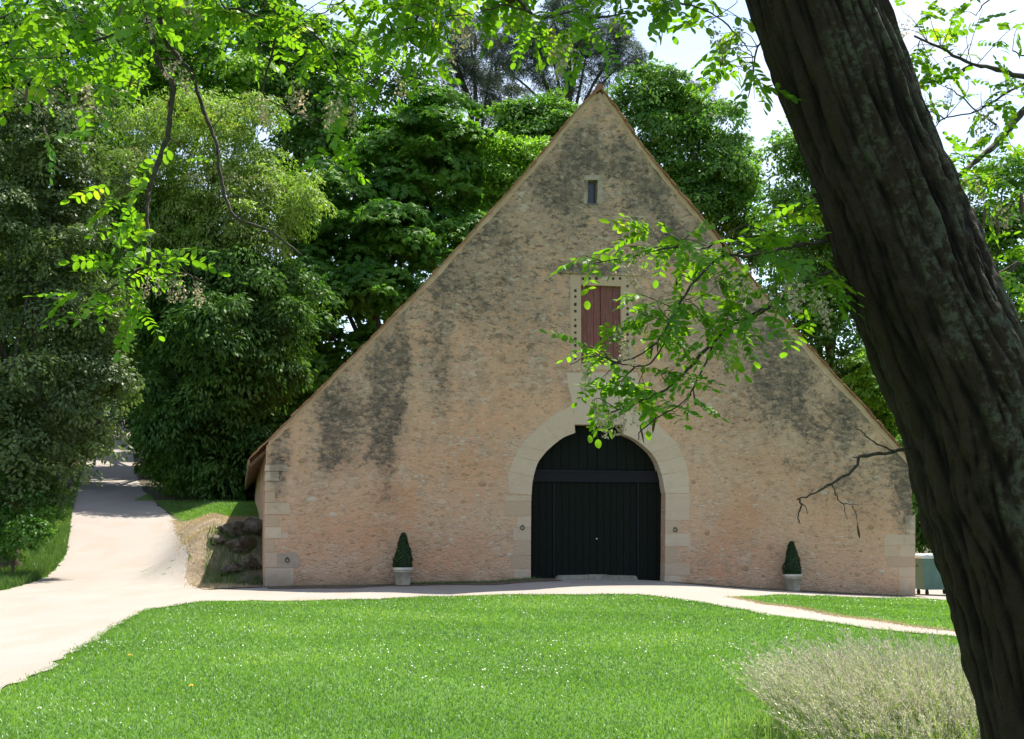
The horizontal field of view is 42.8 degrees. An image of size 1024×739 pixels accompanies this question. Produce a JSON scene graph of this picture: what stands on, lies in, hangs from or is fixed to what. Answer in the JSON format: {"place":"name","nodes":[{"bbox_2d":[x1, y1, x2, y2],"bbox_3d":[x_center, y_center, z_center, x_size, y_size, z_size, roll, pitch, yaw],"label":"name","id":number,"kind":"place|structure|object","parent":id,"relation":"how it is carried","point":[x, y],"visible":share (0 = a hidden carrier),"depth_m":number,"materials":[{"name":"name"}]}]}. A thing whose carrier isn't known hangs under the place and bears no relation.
{"place":"outdoors","nodes":[
{"label":"outdoors","id":0,"kind":"place"},
{"bbox_2d":[0,471,82,589],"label":"verge grass","id":1,"kind":"structure","parent":0,"point":[35,566],"depth_m":45.20,"materials":[{"name":"green plant"}]},
{"bbox_2d":[170,512,263,589],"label":"bank","id":2,"kind":"structure","parent":0,"point":[193,552],"depth_m":40.16,"materials":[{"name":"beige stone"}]},
{"bbox_2d":[208,534,226,544],"bbox_3d":[-9.182,5.303,40.652,0.460,0.368,0.607,5,-9,-38],"label":"boulder","id":3,"kind":"object","parent":2,"relation":"on","point":[215,538],"visible":0.98,"depth_m":40.48,"materials":[{"name":"grey stone"}]},
{"bbox_2d":[218,563,243,575],"bbox_3d":[-8.402,6.034,39.231,0.893,0.430,0.497,-2,-13,-42],"label":"boulder","id":4,"kind":"object","parent":2,"relation":"on","point":[232,567],"visible":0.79,"depth_m":39.05,"materials":[{"name":"grey stone"}]},
{"bbox_2d":[199,522,262,584],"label":"rock weeds","id":5,"kind":"object","parent":2,"relation":"on","point":[216,580],"visible":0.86,"depth_m":39.42,"materials":[{"name":"green"}]},
{"bbox_2d":[217,521,244,537],"bbox_3d":[-8.838,5.078,41.515,0.975,0.529,0.940,5,-8,-35],"label":"boulder","id":6,"kind":"object","parent":2,"relation":"on","point":[235,527],"visible":0.92,"depth_m":41.17,"materials":[{"name":"grey stone"}]},
{"bbox_2d":[226,536,256,553],"bbox_3d":[-8.376,5.491,40.512,0.661,0.651,1.136,-26,-24,38],"label":"boulder","id":7,"kind":"object","parent":2,"relation":"on","point":[243,543],"visible":0.87,"depth_m":40.21,"materials":[{"name":"grey stone"}]},
{"bbox_2d":[236,575,262,584],"bbox_3d":[-7.753,6.298,38.478,0.749,0.490,0.742,7,-9,-44],"label":"boulder","id":8,"kind":"object","parent":2,"relation":"on","point":[253,579],"visible":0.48,"depth_m":38.42,"materials":[{"name":"grey stone"}]},
{"bbox_2d":[242,554,261,569],"bbox_3d":[-7.914,5.915,39.721,0.751,0.585,0.954,1,-13,16],"label":"boulder","id":9,"kind":"object","parent":2,"relation":"on","point":[251,561],"visible":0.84,"depth_m":39.44,"materials":[{"name":"grey stone"}]},
{"bbox_2d":[242,517,262,535],"bbox_3d":[-8.292,5.060,41.512,0.963,0.776,0.981,-7,-18,42],"label":"boulder","id":10,"kind":"object","parent":2,"relation":"on","point":[255,525],"visible":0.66,"depth_m":41.30,"materials":[{"name":"grey stone"}]},
{"bbox_2d":[268,578,532,586],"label":"edge grass","id":11,"kind":"structure","parent":0,"point":[369,584],"depth_m":38.05,"materials":[{"name":"green plant"}]},
{"bbox_2d":[267,579,562,588],"bbox_3d":[-2.754,6.185,37.783,8.549,0.157,1.798,1,-7,-12],"label":"earth strip","id":12,"kind":"object","parent":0,"point":[358,586],"visible":0.96,"depth_m":37.79,"materials":[{"name":"brown soil"}]},
{"bbox_2d":[392,532,413,584],"bbox_3d":[-3.191,5.522,38.219,0.634,1.543,0.640,0,-7,0],"label":"potted topiary","id":13,"kind":"object","parent":12,"relation":"on","point":[402,569],"visible":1,"depth_m":38.02,"materials":[{"name":"green plant"}]},
{"bbox_2d":[410,576,540,584],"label":"edge grass","id":14,"kind":"structure","parent":0,"point":[476,581],"depth_m":38.69,"materials":[{"name":"green plant"}]},
{"bbox_2d":[0,409,955,690],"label":"path","id":15,"kind":"structure","parent":0,"point":[118,543],"depth_m":35.21,"materials":[{"name":"beige gravel"}]},
{"bbox_2d":[915,554,944,594],"bbox_3d":[14.275,6.905,44.065,1.390,1.365,1.118,1,-7,-7],"label":"wheeled bin","id":16,"kind":"object","parent":15,"relation":"on","point":[927,576],"visible":0.55,"depth_m":43.62,"materials":[{"name":"teal plastic"}]},
{"bbox_2d":[0,356,961,738],"bbox_3d":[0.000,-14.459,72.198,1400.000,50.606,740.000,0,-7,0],"label":"ground","id":17,"kind":"structure","parent":0,"point":[426,690],"depth_m":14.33,"materials":[{"name":"green plant"}]},
{"bbox_2d":[0,468,71,573],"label":"privet bush","id":18,"kind":"object","parent":17,"relation":"on","point":[32,531],"visible":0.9,"depth_m":39.79,"materials":[{"name":"green plant"}]},
{"bbox_2d":[0,72,149,569],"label":"holm oak","id":19,"kind":"object","parent":17,"relation":"on","point":[24,436],"visible":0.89,"depth_m":42.28,"materials":[{"name":"green plant"}]},
{"bbox_2d":[0,0,153,168],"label":"woodland tree","id":20,"kind":"object","parent":17,"relation":"on","point":[76,7],"visible":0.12,"depth_m":84.16,"materials":[{"name":"green plant"}]},
{"bbox_2d":[0,125,156,483],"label":"woodland tree","id":21,"kind":"object","parent":17,"relation":"on","point":[9,347],"visible":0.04,"depth_m":73.86,"materials":[{"name":"green plant"}]},
{"bbox_2d":[90,388,130,427],"bbox_3d":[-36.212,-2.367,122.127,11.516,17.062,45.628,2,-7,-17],"label":"woodland tree","id":22,"kind":"object","parent":17,"relation":"on","point":[111,416],"depth_m":113.45,"materials":[{"name":"green plant"}]},
{"bbox_2d":[112,395,141,455],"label":"shade bush","id":23,"kind":"object","parent":17,"relation":"on","point":[123,421],"visible":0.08,"depth_m":99.08,"materials":[{"name":"green plant"}]},
{"bbox_2d":[72,181,194,478],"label":"woodland tree","id":24,"kind":"object","parent":17,"relation":"on","point":[120,212],"visible":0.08,"depth_m":72.57,"materials":[{"name":"green plant"}]},
{"bbox_2d":[121,438,169,489],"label":"shade bush","id":25,"kind":"object","parent":17,"relation":"on","point":[148,468],"visible":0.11,"depth_m":72.89,"materials":[{"name":"green plant"}]},
{"bbox_2d":[120,212,235,374],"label":"woodland tree","id":26,"kind":"object","parent":17,"relation":"on","point":[137,353],"depth_m":89.47,"materials":[{"name":"green plant"}]},
{"bbox_2d":[78,0,278,191],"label":"woodland tree","id":27,"kind":"object","parent":17,"relation":"on","point":[210,82],"visible":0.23,"depth_m":92.75,"materials":[{"name":"green plant"}]},
{"bbox_2d":[118,297,240,397],"bbox_3d":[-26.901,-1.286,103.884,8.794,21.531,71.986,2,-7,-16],"label":"woodland tree","id":28,"kind":"object","parent":17,"relation":"on","point":[145,341],"visible":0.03,"depth_m":70.69,"materials":[{"name":"green plant"}]},
{"bbox_2d":[146,438,224,496],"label":"shade bush","id":29,"kind":"object","parent":17,"relation":"on","point":[161,471],"visible":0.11,"depth_m":68.21,"materials":[{"name":"green plant"}]},
{"bbox_2d":[166,515,213,589],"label":"edge grass","id":30,"kind":"structure","parent":17,"relation":"on","point":[184,549],"depth_m":44.95,"materials":[{"name":"beige plant"}]},
{"bbox_2d":[134,493,258,520],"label":"grass","id":31,"kind":"structure","parent":17,"relation":"on","point":[225,507],"depth_m":59.82,"materials":[{"name":"green plant"}]},
{"bbox_2d":[82,79,337,492],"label":"pale lime tree","id":32,"kind":"object","parent":17,"relation":"on","point":[271,197],"visible":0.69,"depth_m":72.11,"materials":[{"name":"green plant"}]},
{"bbox_2d":[98,240,347,501],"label":"drooping tree","id":33,"kind":"object","parent":17,"relation":"on","point":[178,420],"visible":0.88,"depth_m":66.71,"materials":[{"name":"green plant"}]},
{"bbox_2d":[193,439,262,499],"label":"shade bush","id":34,"kind":"object","parent":17,"relation":"on","point":[242,493],"visible":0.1,"depth_m":66.41,"materials":[{"name":"green plant"}]},
{"bbox_2d":[121,255,350,455],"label":"woodland tree","id":35,"kind":"object","parent":17,"relation":"on","point":[310,344],"visible":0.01,"depth_m":73.41,"materials":[{"name":"green plant"}]},
{"bbox_2d":[208,0,390,395],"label":"woodland tree","id":36,"kind":"object","parent":17,"relation":"on","point":[308,140],"visible":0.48,"depth_m":96.83,"materials":[{"name":"green plant"}]},
{"bbox_2d":[229,27,451,357],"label":"woodland tree","id":37,"kind":"object","parent":17,"relation":"on","point":[391,85],"visible":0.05,"depth_m":112.49,"materials":[{"name":"green plant"}]},
{"bbox_2d":[233,77,498,431],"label":"chestnut tree","id":38,"kind":"object","parent":17,"relation":"on","point":[424,150],"visible":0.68,"depth_m":83.66,"materials":[{"name":"green plant"}]},
{"bbox_2d":[268,594,533,601],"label":"edge grass","id":39,"kind":"structure","parent":17,"relation":"on","point":[386,598],"depth_m":30.85,"materials":[{"name":"green plant"}]},
{"bbox_2d":[388,0,532,128],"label":"pine tree","id":40,"kind":"object","parent":17,"relation":"on","point":[468,64],"visible":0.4,"depth_m":115.16,"materials":[{"name":"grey plant"}]},
{"bbox_2d":[0,593,952,694],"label":"edge grass","id":41,"kind":"structure","parent":17,"relation":"on","point":[59,662],"depth_m":20.43,"materials":[{"name":"green plant"}]},
{"bbox_2d":[27,593,943,733],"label":"daisies","id":42,"kind":"object","parent":17,"relation":"on","point":[507,637],"visible":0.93,"depth_m":17.25,"materials":[{"name":"white plant"}]},
{"bbox_2d":[448,128,552,211],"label":"maple tree","id":43,"kind":"object","parent":17,"relation":"on","point":[518,156],"visible":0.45,"depth_m":91.01,"materials":[{"name":"green plant"}]},
{"bbox_2d":[0,0,1023,738],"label":"locust tree","id":44,"kind":"object","parent":17,"relation":"on","point":[934,312],"visible":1,"depth_m":3.93,"materials":[{"name":"green plant"}]},
{"bbox_2d":[487,86,581,162],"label":"round tree","id":45,"kind":"object","parent":17,"relation":"on","point":[541,116],"visible":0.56,"depth_m":101.33,"materials":[{"name":"green plant"}]},
{"bbox_2d":[470,0,652,107],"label":"pine tree","id":46,"kind":"object","parent":17,"relation":"on","point":[501,60],"visible":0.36,"depth_m":111.42,"materials":[{"name":"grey plant"}]},
{"bbox_2d":[245,83,915,595],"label":"barn","id":47,"kind":"structure","parent":17,"relation":"on","point":[439,421],"depth_m":40.47,"materials":[{"name":"stone"}]},
{"bbox_2d":[588,181,595,202],"bbox_3d":[2.505,-5.571,41.334,0.312,0.750,0.070,1,-7,-12],"label":"window","id":48,"kind":"structure","parent":47,"relation":"in","point":[591,185],"depth_m":41.34,"materials":[{"name":"grey glass"}]},
{"bbox_2d":[531,426,660,580],"bbox_3d":[2.672,4.851,40.371,4.439,6.250,0.145,1,-7,-12],"label":"door","id":49,"kind":"structure","parent":47,"relation":"in","point":[594,510],"depth_m":40.43,"materials":[{"name":"wood"}]},
{"bbox_2d":[604,58,797,282],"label":"ash tree","id":50,"kind":"object","parent":17,"relation":"on","point":[712,182],"visible":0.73,"depth_m":83.84,"materials":[{"name":"green plant"}]},
{"bbox_2d":[689,77,729,133],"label":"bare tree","id":51,"kind":"object","parent":17,"relation":"on","point":[712,92],"visible":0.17,"depth_m":98.99,"materials":[{"name":"green plant"}]},
{"bbox_2d":[678,582,921,596],"bbox_3d":[9.039,6.816,40.452,8.345,0.540,1.232,1,-7,-12],"label":"earth strip","id":52,"kind":"object","parent":17,"relation":"on","point":[817,591],"visible":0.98,"depth_m":40.58,"materials":[{"name":"brown soil"}]},
{"bbox_2d":[682,582,889,594],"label":"edge grass","id":53,"kind":"structure","parent":52,"relation":"on","point":[784,589],"depth_m":40.64,"materials":[{"name":"green plant"}]},
{"bbox_2d":[782,541,802,590],"bbox_3d":[8.702,6.092,40.626,0.630,1.546,0.658,0,-7,0],"label":"potted topiary","id":54,"kind":"object","parent":52,"relation":"on","point":[792,575],"visible":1,"depth_m":40.43,"materials":[{"name":"green plant"}]},
{"bbox_2d":[675,626,980,738],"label":"tall grass","id":55,"kind":"structure","parent":17,"relation":"on","point":[877,697],"depth_m":9.53,"materials":[{"name":"beige"}]},
{"bbox_2d":[745,116,918,518],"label":"oak tree","id":56,"kind":"object","parent":17,"relation":"on","point":[777,195],"visible":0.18,"depth_m":73.57,"materials":[{"name":"green plant"}]},
{"bbox_2d":[722,595,954,631],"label":"edge grass","id":57,"kind":"structure","parent":17,"relation":"on","point":[825,612],"depth_m":23.81,"materials":[{"name":"green plant"}]},
{"bbox_2d":[838,344,898,438],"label":"elder bush","id":58,"kind":"object","parent":17,"relation":"on","point":[868,392],"visible":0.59,"depth_m":68.86,"materials":[{"name":"green plant"}]},
{"bbox_2d":[912,494,931,553],"bbox_3d":[18.028,6.827,55.151,4.128,4.890,3.691,0,-7,0],"label":"shade bush","id":59,"kind":"object","parent":17,"relation":"on","point":[920,540],"visible":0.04,"depth_m":55.01,"materials":[{"name":"green plant"}]},
{"bbox_2d":[894,0,1023,318],"bbox_3d":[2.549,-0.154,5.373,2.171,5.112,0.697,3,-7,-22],"label":"locust tree","id":60,"kind":"object","parent":17,"relation":"on","point":[1013,119],"visible":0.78,"depth_m":5.26,"materials":[{"name":"green plant"}]},
{"bbox_2d":[895,144,1023,498],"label":"hornbeam tree","id":61,"kind":"object","parent":17,"relation":"on","point":[1009,240],"visible":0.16,"depth_m":66.55,"materials":[{"name":"green plant"}]},
{"bbox_2d":[0,0,1023,371],"label":"sky","id":62,"kind":"structure","parent":0,"point":[691,47],"materials":[{"name":"white"}]}
]}

